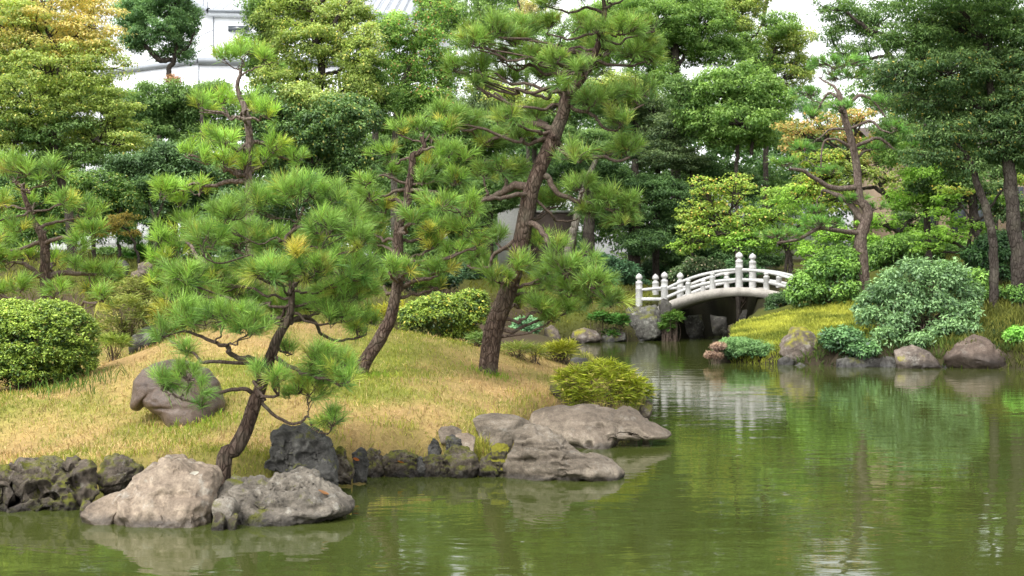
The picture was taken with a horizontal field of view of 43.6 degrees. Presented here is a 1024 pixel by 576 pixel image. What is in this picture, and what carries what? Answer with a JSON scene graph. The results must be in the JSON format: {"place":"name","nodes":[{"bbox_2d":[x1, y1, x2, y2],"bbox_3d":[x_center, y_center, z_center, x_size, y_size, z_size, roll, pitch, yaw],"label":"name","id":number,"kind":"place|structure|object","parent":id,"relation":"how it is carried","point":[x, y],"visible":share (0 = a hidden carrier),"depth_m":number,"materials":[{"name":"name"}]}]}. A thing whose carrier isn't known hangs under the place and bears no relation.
{"place":"outdoors","nodes":[
{"label":"outdoors","id":0,"kind":"place"},
{"bbox_2d":[95,291,160,340],"bbox_3d":[-7.325,0.536,24.535,1.506,0.991,1.239,0,0,0],"label":"shrub","id":1,"kind":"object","parent":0,"point":[137,314],"depth_m":24.38,"materials":[{"name":"green plant"}]},
{"bbox_2d":[0,0,1022,258],"label":"sky","id":2,"kind":"structure","parent":0,"point":[802,7],"materials":[{"name":"white"}]},
{"bbox_2d":[0,336,1023,575],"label":"pond water","id":3,"kind":"structure","parent":0,"point":[750,469],"depth_m":11.66,"materials":[{"name":"liquid"}]},
{"bbox_2d":[0,455,99,512],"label":"rock","id":4,"kind":"object","parent":3,"relation":"on","point":[36,484],"visible":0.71,"depth_m":11.61,"materials":[{"name":"stone"}]},
{"bbox_2d":[80,492,122,524],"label":"rock","id":5,"kind":"object","parent":3,"relation":"on","point":[102,510],"visible":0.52,"depth_m":10.85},
{"bbox_2d":[97,453,143,495],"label":"rock","id":6,"kind":"object","parent":3,"relation":"on","point":[117,472],"visible":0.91,"depth_m":11.95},
{"bbox_2d":[113,454,222,527],"bbox_3d":[-2.983,1.841,11.131,0.869,0.756,0.966,0,0,0],"label":"rock","id":7,"kind":"object","parent":3,"relation":"on","point":[168,491],"visible":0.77,"depth_m":10.83,"materials":[{"name":"stone"}]},
{"bbox_2d":[212,495,240,528],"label":"rock","id":8,"kind":"object","parent":3,"relation":"on","point":[228,507],"visible":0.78,"depth_m":10.66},
{"bbox_2d":[217,468,354,526],"bbox_3d":[-1.994,1.919,11.217,1.234,0.614,1.036,0,0,0],"label":"rock","id":9,"kind":"object","parent":3,"relation":"on","point":[291,498],"visible":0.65,"depth_m":10.96,"materials":[{"name":"stone"}]},
{"bbox_2d":[312,458,338,486],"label":"rock","id":10,"kind":"object","parent":3,"relation":"on","point":[327,469],"visible":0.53,"depth_m":12.07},
{"bbox_2d":[335,446,354,484],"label":"rock","id":11,"kind":"object","parent":3,"relation":"on","point":[346,471],"visible":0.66,"depth_m":12.87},
{"bbox_2d":[352,447,369,482],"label":"rock","id":12,"kind":"object","parent":3,"relation":"on","point":[361,465],"visible":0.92,"depth_m":13.06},
{"bbox_2d":[366,448,384,477],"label":"rock","id":13,"kind":"object","parent":3,"relation":"on","point":[376,466],"visible":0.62,"depth_m":13.56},
{"bbox_2d":[382,449,419,477],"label":"rock","id":14,"kind":"object","parent":3,"relation":"on","point":[393,466],"visible":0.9,"depth_m":13.54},
{"bbox_2d":[422,454,447,476],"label":"rock","id":15,"kind":"object","parent":3,"relation":"on","point":[435,466],"visible":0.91,"depth_m":13.55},
{"bbox_2d":[443,445,479,477],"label":"rock","id":16,"kind":"object","parent":3,"relation":"on","point":[459,461],"visible":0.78,"depth_m":13.51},
{"bbox_2d":[477,453,500,476],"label":"rock","id":17,"kind":"object","parent":3,"relation":"on","point":[487,468],"visible":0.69,"depth_m":13.56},
{"bbox_2d":[490,443,509,473],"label":"rock","id":18,"kind":"object","parent":3,"relation":"on","point":[499,452],"visible":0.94,"depth_m":13.57,"materials":[{"name":"stone"}]},
{"bbox_2d":[502,423,624,481],"bbox_3d":[0.564,1.828,13.644,1.267,0.724,0.907,0,0,19],"label":"rock","id":19,"kind":"object","parent":3,"relation":"on","point":[539,453],"visible":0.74,"depth_m":13.39,"materials":[{"name":"stone"}]},
{"bbox_2d":[529,404,671,448],"bbox_3d":[1.134,1.860,16.459,1.838,0.708,1.211,0,0,0],"label":"rock","id":20,"kind":"object","parent":3,"relation":"on","point":[589,426],"visible":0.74,"depth_m":16.13,"materials":[{"name":"stone"}]},
{"bbox_2d":[684,314,703,338],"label":"rock","id":21,"kind":"object","parent":3,"relation":"on","point":[694,326],"visible":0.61,"depth_m":50.70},
{"bbox_2d":[710,315,727,335],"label":"rock","id":22,"kind":"object","parent":3,"relation":"on","point":[719,325],"visible":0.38,"depth_m":53.27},
{"bbox_2d":[836,355,880,367],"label":"rock","id":23,"kind":"object","parent":3,"relation":"on","point":[857,362],"visible":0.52,"depth_m":32.31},
{"bbox_2d":[894,344,941,368],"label":"rock","id":24,"kind":"object","parent":3,"relation":"on","point":[911,356],"visible":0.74,"depth_m":31.84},
{"bbox_2d":[943,334,1010,368],"bbox_3d":[11.751,1.666,32.198,1.863,0.994,1.156,0,0,0],"label":"rock","id":25,"kind":"object","parent":3,"relation":"on","point":[978,354],"visible":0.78,"depth_m":31.82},
{"bbox_2d":[0,252,1023,488],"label":"ground","id":26,"kind":"structure","parent":0,"point":[726,307],"depth_m":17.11,"materials":[{"name":"plant"}]},
{"bbox_2d":[0,296,102,389],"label":"clipped shrub","id":27,"kind":"object","parent":26,"relation":"on","point":[52,345],"visible":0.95,"depth_m":17.09,"materials":[{"name":"green plant"}]},
{"bbox_2d":[0,143,130,371],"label":"pine tree","id":28,"kind":"object","parent":26,"relation":"on","point":[47,273],"visible":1,"depth_m":20.43,"materials":[{"name":"green plant"}]},
{"bbox_2d":[0,0,133,160],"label":"broadleaf tree","id":29,"kind":"object","parent":26,"relation":"on","point":[96,119],"visible":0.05,"depth_m":53.90,"materials":[{"name":"green plant"}]},
{"bbox_2d":[9,363,128,397],"bbox_3d":[-5.679,1.167,16.569,1.448,0.458,1.488,0,0,0],"label":"weed tuft","id":30,"kind":"object","parent":26,"relation":"on","point":[83,382],"visible":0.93,"depth_m":16.53,"materials":[{"name":"green plant"}]},
{"bbox_2d":[0,167,150,259],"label":"broadleaf tree","id":31,"kind":"object","parent":26,"relation":"on","point":[124,198],"visible":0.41,"depth_m":36.85,"materials":[{"name":"green plant"}]},
{"bbox_2d":[0,0,154,270],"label":"hornbeam tree","id":32,"kind":"object","parent":26,"relation":"on","point":[28,40],"visible":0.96,"depth_m":32.78,"materials":[{"name":"green plant"}]},
{"bbox_2d":[30,222,149,251],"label":"tiled wall","id":33,"kind":"structure","parent":26,"relation":"on","point":[112,242],"depth_m":46.50,"materials":[{"name":"concrete"}]},
{"bbox_2d":[95,330,138,361],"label":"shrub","id":34,"kind":"object","parent":26,"relation":"on","point":[107,337],"visible":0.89,"depth_m":19.14,"materials":[{"name":"green plant"}]},
{"bbox_2d":[96,211,145,264],"bbox_3d":[-10.878,-1.263,34.893,1.593,1.695,1.218,0,0,0],"label":"maple tree","id":35,"kind":"object","parent":26,"relation":"on","point":[116,223],"visible":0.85,"depth_m":34.96,"materials":[{"name":"brown plant"}]},
{"bbox_2d":[80,274,179,303],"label":"bamboo grass","id":36,"kind":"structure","parent":26,"relation":"on","point":[128,288],"depth_m":28.31,"materials":[{"name":"green plant"}]},
{"bbox_2d":[128,326,161,354],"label":"rock","id":37,"kind":"object","parent":26,"relation":"on","point":[138,345],"visible":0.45,"depth_m":22.90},
{"bbox_2d":[108,0,205,233],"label":"camphor tree","id":38,"kind":"object","parent":26,"relation":"on","point":[181,18],"visible":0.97,"depth_m":59.68,"materials":[{"name":"green plant"}]},
{"bbox_2d":[87,109,226,244],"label":"broadleaf tree","id":39,"kind":"object","parent":26,"relation":"on","point":[140,164],"visible":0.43,"depth_m":42.39,"materials":[{"name":"green plant"}]},
{"bbox_2d":[129,176,187,260],"bbox_3d":[-10.566,-1.948,37.850,1.954,2.750,1.229,0,0,21],"label":"broadleaf tree","id":40,"kind":"object","parent":26,"relation":"on","point":[142,184],"visible":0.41,"depth_m":37.81,"materials":[{"name":"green plant"}]},
{"bbox_2d":[100,75,239,253],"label":"broadleaf tree","id":41,"kind":"object","parent":26,"relation":"on","point":[170,114],"visible":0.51,"depth_m":51.22,"materials":[{"name":"green plant"}]},
{"bbox_2d":[130,359,224,426],"bbox_3d":[-3.826,1.287,14.689,1.046,0.931,1.027,0,0,0],"label":"boulder","id":42,"kind":"object","parent":26,"relation":"on","point":[148,394],"visible":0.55,"depth_m":14.34,"materials":[{"name":"stone"}]},
{"bbox_2d":[139,30,315,335],"bbox_3d":[-4.190,-1.502,18.733,2.710,4.797,1.745,0,0,39],"label":"pine tree","id":43,"kind":"object","parent":26,"relation":"on","point":[226,139],"visible":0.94,"depth_m":18.63,"materials":[{"name":"green plant"}]},
{"bbox_2d":[0,248,474,343],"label":"hill grass","id":44,"kind":"structure","parent":26,"relation":"on","point":[413,297],"depth_m":32.58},
{"bbox_2d":[138,165,391,483],"bbox_3d":[-2.320,0.730,12.276,2.397,3.902,2.048,0,0,0],"label":"pine tree","id":45,"kind":"object","parent":26,"relation":"on","point":[356,283],"visible":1,"depth_m":12.07,"materials":[{"name":"green plant"}]},
{"bbox_2d":[99,0,451,255],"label":"white building","id":46,"kind":"structure","parent":26,"relation":"on","point":[221,22],"depth_m":100.03,"materials":[{"name":"grey metal"}]},
{"bbox_2d":[167,185,393,273],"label":"broadleaf tree","id":47,"kind":"object","parent":26,"relation":"on","point":[285,214],"visible":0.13,"depth_m":40.54,"materials":[{"name":"green plant"}]},
{"bbox_2d":[207,80,389,280],"bbox_3d":[-6.665,-3.231,40.025,5.848,6.686,3.528,0,0,0],"label":"broadleaf tree","id":48,"kind":"object","parent":26,"relation":"on","point":[311,110],"visible":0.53,"depth_m":39.47,"materials":[{"name":"green plant"}]},
{"bbox_2d":[264,422,338,472],"bbox_3d":[-2.078,1.702,12.709,0.736,0.728,0.740,0,0,0],"label":"rock","id":49,"kind":"object","parent":26,"relation":"on","point":[295,447],"visible":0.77,"depth_m":12.53,"materials":[{"name":"stone"}]},
{"bbox_2d":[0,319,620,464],"bbox_3d":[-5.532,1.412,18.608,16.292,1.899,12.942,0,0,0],"label":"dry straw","id":50,"kind":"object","parent":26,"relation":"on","point":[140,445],"visible":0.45,"depth_m":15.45,"materials":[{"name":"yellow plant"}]},
{"bbox_2d":[232,0,407,278],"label":"broadleaf tree","id":51,"kind":"object","parent":26,"relation":"on","point":[316,26],"visible":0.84,"depth_m":44.62,"materials":[{"name":"green plant"}]},
{"bbox_2d":[366,0,466,253],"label":"broadleaf tree","id":52,"kind":"object","parent":26,"relation":"on","point":[421,40],"visible":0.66,"depth_m":47.55,"materials":[{"name":"green plant"}]},
{"bbox_2d":[342,107,495,374],"bbox_3d":[-1.211,-0.643,17.429,1.975,3.886,2.465,0,0,-29],"label":"pine tree","id":53,"kind":"object","parent":26,"relation":"on","point":[399,272],"visible":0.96,"depth_m":17.45,"materials":[{"name":"green plant"}]},
{"bbox_2d":[409,257,465,296],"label":"dark shrub","id":54,"kind":"object","parent":26,"relation":"on","point":[453,281],"visible":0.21,"depth_m":47.77,"materials":[{"name":"green plant"}]},
{"bbox_2d":[396,287,492,341],"bbox_3d":[-1.159,0.535,22.270,1.511,1.107,1.472,0,0,-43],"label":"azalea bush","id":55,"kind":"object","parent":26,"relation":"on","point":[455,318],"visible":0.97,"depth_m":22.05,"materials":[{"name":"green plant"}]},
{"bbox_2d":[360,104,543,263],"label":"broadleaf tree","id":56,"kind":"object","parent":26,"relation":"on","point":[410,249],"visible":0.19,"depth_m":55.36,"materials":[{"name":"green plant"}]},
{"bbox_2d":[412,0,531,96],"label":"broadleaf tree","id":57,"kind":"object","parent":26,"relation":"on","point":[478,5],"visible":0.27,"depth_m":71.77,"materials":[{"name":"green plant"}]},
{"bbox_2d":[439,159,527,254],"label":"broadleaf tree","id":58,"kind":"object","parent":26,"relation":"on","point":[511,202],"visible":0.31,"depth_m":54.60,"materials":[{"name":"green plant"}]},
{"bbox_2d":[473,413,529,450],"bbox_3d":[-0.144,1.725,15.133,0.632,0.484,0.640,0,0,44],"label":"rock","id":59,"kind":"object","parent":26,"relation":"on","point":[499,428],"visible":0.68,"depth_m":14.93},
{"bbox_2d":[498,204,529,269],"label":"concrete wall","id":60,"kind":"structure","parent":26,"relation":"on","point":[509,218],"depth_m":60.00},
{"bbox_2d":[500,339,548,364],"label":"grass clump","id":61,"kind":"object","parent":26,"relation":"on","point":[517,345],"visible":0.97,"depth_m":20.55,"materials":[{"name":"green plant"}]},
{"bbox_2d":[420,0,670,374],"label":"pine tree","id":62,"kind":"object","parent":26,"relation":"on","point":[545,61],"visible":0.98,"depth_m":18.90,"materials":[{"name":"green plant"}]},
{"bbox_2d":[447,68,649,263],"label":"broadleaf tree","id":63,"kind":"object","parent":26,"relation":"on","point":[482,100],"visible":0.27,"depth_m":57.71,"materials":[{"name":"green plant"}]},
{"bbox_2d":[536,210,575,261],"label":"brown wall","id":64,"kind":"structure","parent":26,"relation":"on","point":[547,220],"depth_m":60.50,"materials":[{"name":"concrete"}]},
{"bbox_2d":[531,336,581,365],"bbox_3d":[0.754,1.057,21.581,0.953,0.518,0.861,0,0,0],"label":"grass clump","id":65,"kind":"object","parent":26,"relation":"on","point":[564,348],"visible":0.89,"depth_m":21.53,"materials":[{"name":"green plant"}]},
{"bbox_2d":[468,265,652,339],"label":"bank moss","id":66,"kind":"object","parent":26,"relation":"on","point":[621,284],"visible":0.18,"depth_m":50.54,"materials":[{"name":"green plant"}]},
{"bbox_2d":[508,0,619,263],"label":"broadleaf tree","id":67,"kind":"object","parent":26,"relation":"on","point":[529,6],"visible":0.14,"depth_m":65.80,"materials":[{"name":"green plant"}]},
{"bbox_2d":[177,60,980,262],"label":"wood","id":68,"kind":"object","parent":26,"relation":"on","point":[777,177],"visible":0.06,"depth_m":77.07,"materials":[{"name":"green plant"}]},
{"bbox_2d":[571,328,601,342],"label":"rock","id":69,"kind":"object","parent":26,"relation":"on","point":[585,335],"visible":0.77,"depth_m":46.54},
{"bbox_2d":[542,138,645,256],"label":"broadleaf tree","id":70,"kind":"object","parent":26,"relation":"on","point":[603,165],"visible":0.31,"depth_m":56.71,"materials":[{"name":"green plant"}]},
{"bbox_2d":[562,124,636,291],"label":"broadleaf tree","id":71,"kind":"object","parent":26,"relation":"on","point":[588,135],"visible":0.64,"depth_m":51.85,"materials":[{"name":"green plant"}]},
{"bbox_2d":[551,356,660,419],"bbox_3d":[1.316,1.791,17.986,1.636,1.684,1.241,0,0,0],"label":"shrub","id":72,"kind":"object","parent":26,"relation":"on","point":[592,371],"visible":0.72,"depth_m":17.87,"materials":[{"name":"green plant"}]},
{"bbox_2d":[586,309,631,340],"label":"fern","id":73,"kind":"object","parent":26,"relation":"on","point":[606,318],"visible":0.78,"depth_m":47.46,"materials":[{"name":"green plant"}]},
{"bbox_2d":[585,252,652,285],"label":"dark shrub","id":74,"kind":"object","parent":26,"relation":"on","point":[628,271],"visible":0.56,"depth_m":54.65,"materials":[{"name":"green plant"}]},
{"bbox_2d":[626,305,662,340],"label":"rock","id":75,"kind":"object","parent":26,"relation":"on","point":[645,320],"visible":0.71,"depth_m":48.28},
{"bbox_2d":[595,159,701,269],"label":"broadleaf tree","id":76,"kind":"object","parent":26,"relation":"on","point":[660,188],"visible":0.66,"depth_m":57.52,"materials":[{"name":"green plant"}]},
{"bbox_2d":[597,89,710,280],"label":"broadleaf tree","id":77,"kind":"object","parent":26,"relation":"on","point":[652,120],"visible":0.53,"depth_m":58.35,"materials":[{"name":"green plant"}]},
{"bbox_2d":[641,257,676,279],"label":"dark shrub","id":78,"kind":"object","parent":26,"relation":"on","point":[646,268],"visible":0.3,"depth_m":59.63,"materials":[{"name":"green plant"}]},
{"bbox_2d":[563,0,772,201],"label":"broadleaf tree","id":79,"kind":"object","parent":26,"relation":"on","point":[683,27],"visible":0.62,"depth_m":61.23,"materials":[{"name":"green plant"}]},
{"bbox_2d":[657,308,685,341],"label":"fern","id":80,"kind":"object","parent":26,"relation":"on","point":[667,324],"visible":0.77,"depth_m":47.88,"materials":[{"name":"green plant"}]},
{"bbox_2d":[667,254,727,284],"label":"camellia shrub","id":81,"kind":"object","parent":26,"relation":"on","point":[690,266],"visible":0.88,"depth_m":53.56,"materials":[{"name":"green plant"}]},
{"bbox_2d":[703,341,726,363],"bbox_3d":[5.383,2.006,33.903,0.686,1.258,0.540,0,0,0],"label":"withered juniper spray","id":82,"kind":"object","parent":26,"relation":"on","point":[715,353],"visible":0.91,"depth_m":33.83,"materials":[{"name":"brown plant"}]},
{"bbox_2d":[650,152,784,276],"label":"broadleaf tree","id":83,"kind":"object","parent":26,"relation":"on","point":[717,167],"visible":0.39,"depth_m":59.49,"materials":[{"name":"green plant"}]},
{"bbox_2d":[655,57,801,320],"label":"broadleaf tree","id":84,"kind":"object","parent":26,"relation":"on","point":[751,128],"visible":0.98,"depth_m":56.35,"materials":[{"name":"green plant"}]},
{"bbox_2d":[635,252,826,310],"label":"stone bridge","id":85,"kind":"structure","parent":26,"relation":"on","point":[690,298],"depth_m":48.73,"materials":[{"name":"stone"}]},
{"bbox_2d":[641,101,831,258],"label":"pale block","id":86,"kind":"structure","parent":26,"relation":"on","point":[798,114],"depth_m":92.00,"materials":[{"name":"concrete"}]},
{"bbox_2d":[716,257,768,307],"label":"dark shrub","id":87,"kind":"object","parent":26,"relation":"on","point":[731,264],"visible":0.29,"depth_m":57.64,"materials":[{"name":"green plant"}]},
{"bbox_2d":[662,172,825,273],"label":"maple tree","id":88,"kind":"object","parent":26,"relation":"on","point":[719,208],"visible":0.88,"depth_m":52.22,"materials":[{"name":"green plant"}]},
{"bbox_2d":[712,336,777,359],"bbox_3d":[6.396,1.631,34.276,2.159,0.722,1.336,0,0,0],"label":"creeping juniper","id":89,"kind":"object","parent":26,"relation":"on","point":[741,346],"visible":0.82,"depth_m":33.94,"materials":[{"name":"green plant"}]},
{"bbox_2d":[731,0,819,266],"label":"broadleaf tree","id":90,"kind":"object","parent":26,"relation":"on","point":[782,35],"visible":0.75,"depth_m":65.83,"materials":[{"name":"green plant"}]},
{"bbox_2d":[763,290,787,310],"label":"clipped shrub","id":91,"kind":"object","parent":26,"relation":"on","point":[774,300],"visible":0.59,"depth_m":43.39,"materials":[{"name":"green plant"}]},
{"bbox_2d":[779,326,818,361],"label":"rock","id":92,"kind":"object","parent":26,"relation":"on","point":[795,340],"visible":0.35,"depth_m":33.34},
{"bbox_2d":[728,297,875,363],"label":"grassy bank","id":93,"kind":"structure","parent":26,"relation":"on","point":[774,328],"depth_m":37.66,"materials":[{"name":"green plant"}]},
{"bbox_2d":[780,243,864,307],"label":"azalea bush","id":94,"kind":"object","parent":26,"relation":"on","point":[840,263],"visible":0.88,"depth_m":40.75,"materials":[{"name":"green plant"}]},
{"bbox_2d":[752,51,931,295],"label":"pine tree","id":95,"kind":"object","parent":26,"relation":"on","point":[865,217],"visible":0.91,"depth_m":40.91,"materials":[{"name":"green plant"}]},
{"bbox_2d":[766,108,921,231],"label":"maple tree","id":96,"kind":"object","parent":26,"relation":"on","point":[812,187],"visible":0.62,"depth_m":48.92,"materials":[{"name":"green plant"}]},
{"bbox_2d":[817,324,881,359],"bbox_3d":[8.567,1.369,32.643,1.604,0.928,1.274,0,0,0],"label":"weed shrub","id":97,"kind":"object","parent":26,"relation":"on","point":[857,343],"visible":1,"depth_m":32.43,"materials":[{"name":"green plant"}]},
{"bbox_2d":[806,0,932,262],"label":"broadleaf tree","id":98,"kind":"object","parent":26,"relation":"on","point":[865,16],"visible":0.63,"depth_m":43.88,"materials":[{"name":"green plant"}]},
{"bbox_2d":[796,205,952,263],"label":"maple tree","id":99,"kind":"object","parent":26,"relation":"on","point":[890,225],"visible":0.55,"depth_m":46.90,"materials":[{"name":"green plant"}]},
{"bbox_2d":[775,315,1023,367],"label":"waterside weeds","id":100,"kind":"object","parent":26,"relation":"on","point":[942,339],"visible":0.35,"depth_m":32.79,"materials":[{"name":"green plant"}]},
{"bbox_2d":[849,253,986,347],"bbox_3d":[10.815,0.338,33.675,3.790,2.546,3.110,0,0,0],"label":"blue green shrub","id":101,"kind":"object","parent":26,"relation":"on","point":[893,286],"visible":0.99,"depth_m":33.61,"materials":[{"name":"green plant"}]},
{"bbox_2d":[867,230,974,271],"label":"azalea bush","id":102,"kind":"object","parent":26,"relation":"on","point":[890,250],"visible":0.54,"depth_m":44.98,"materials":[{"name":"green plant"}]},
{"bbox_2d":[846,0,1023,308],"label":"broadleaf tree","id":103,"kind":"object","parent":26,"relation":"on","point":[948,121],"visible":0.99,"depth_m":35.76,"materials":[{"name":"green plant"}]},
{"bbox_2d":[846,128,1023,247],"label":"tan house","id":104,"kind":"structure","parent":26,"relation":"on","point":[875,194],"depth_m":62.00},
{"bbox_2d":[864,112,1023,238],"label":"broadleaf tree","id":105,"kind":"object","parent":26,"relation":"on","point":[920,181],"visible":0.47,"depth_m":42.77,"materials":[{"name":"green plant"}]},
{"bbox_2d":[887,15,1023,229],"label":"broadleaf tree","id":106,"kind":"object","parent":26,"relation":"on","point":[996,175],"visible":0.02,"depth_m":49.39,"materials":[{"name":"green plant"}]},
{"bbox_2d":[906,173,1023,267],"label":"maple tree","id":107,"kind":"object","parent":26,"relation":"on","point":[953,194],"visible":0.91,"depth_m":38.95,"materials":[{"name":"green plant"}]},
{"bbox_2d":[942,241,1023,368],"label":"slope grass","id":108,"kind":"structure","parent":26,"relation":"on","point":[1007,307],"depth_m":34.18,"materials":[{"name":"plant"}]},
{"bbox_2d":[959,266,1008,300],"bbox_3d":[13.338,-0.064,36.499,1.767,1.128,1.115,0,0,0],"label":"azalea bush","id":109,"kind":"object","parent":26,"relation":"on","point":[979,274],"visible":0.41,"depth_m":36.22,"materials":[{"name":"green plant"}]},
{"bbox_2d":[955,228,1023,284],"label":"dark shrub","id":110,"kind":"object","parent":26,"relation":"on","point":[978,254],"visible":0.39,"depth_m":38.21,"materials":[{"name":"green plant"}]},
{"bbox_2d":[1001,325,1023,345],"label":"leafy shrub","id":111,"kind":"object","parent":26,"relation":"on","point":[1014,334],"visible":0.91,"depth_m":32.03,"materials":[{"name":"green plant"}]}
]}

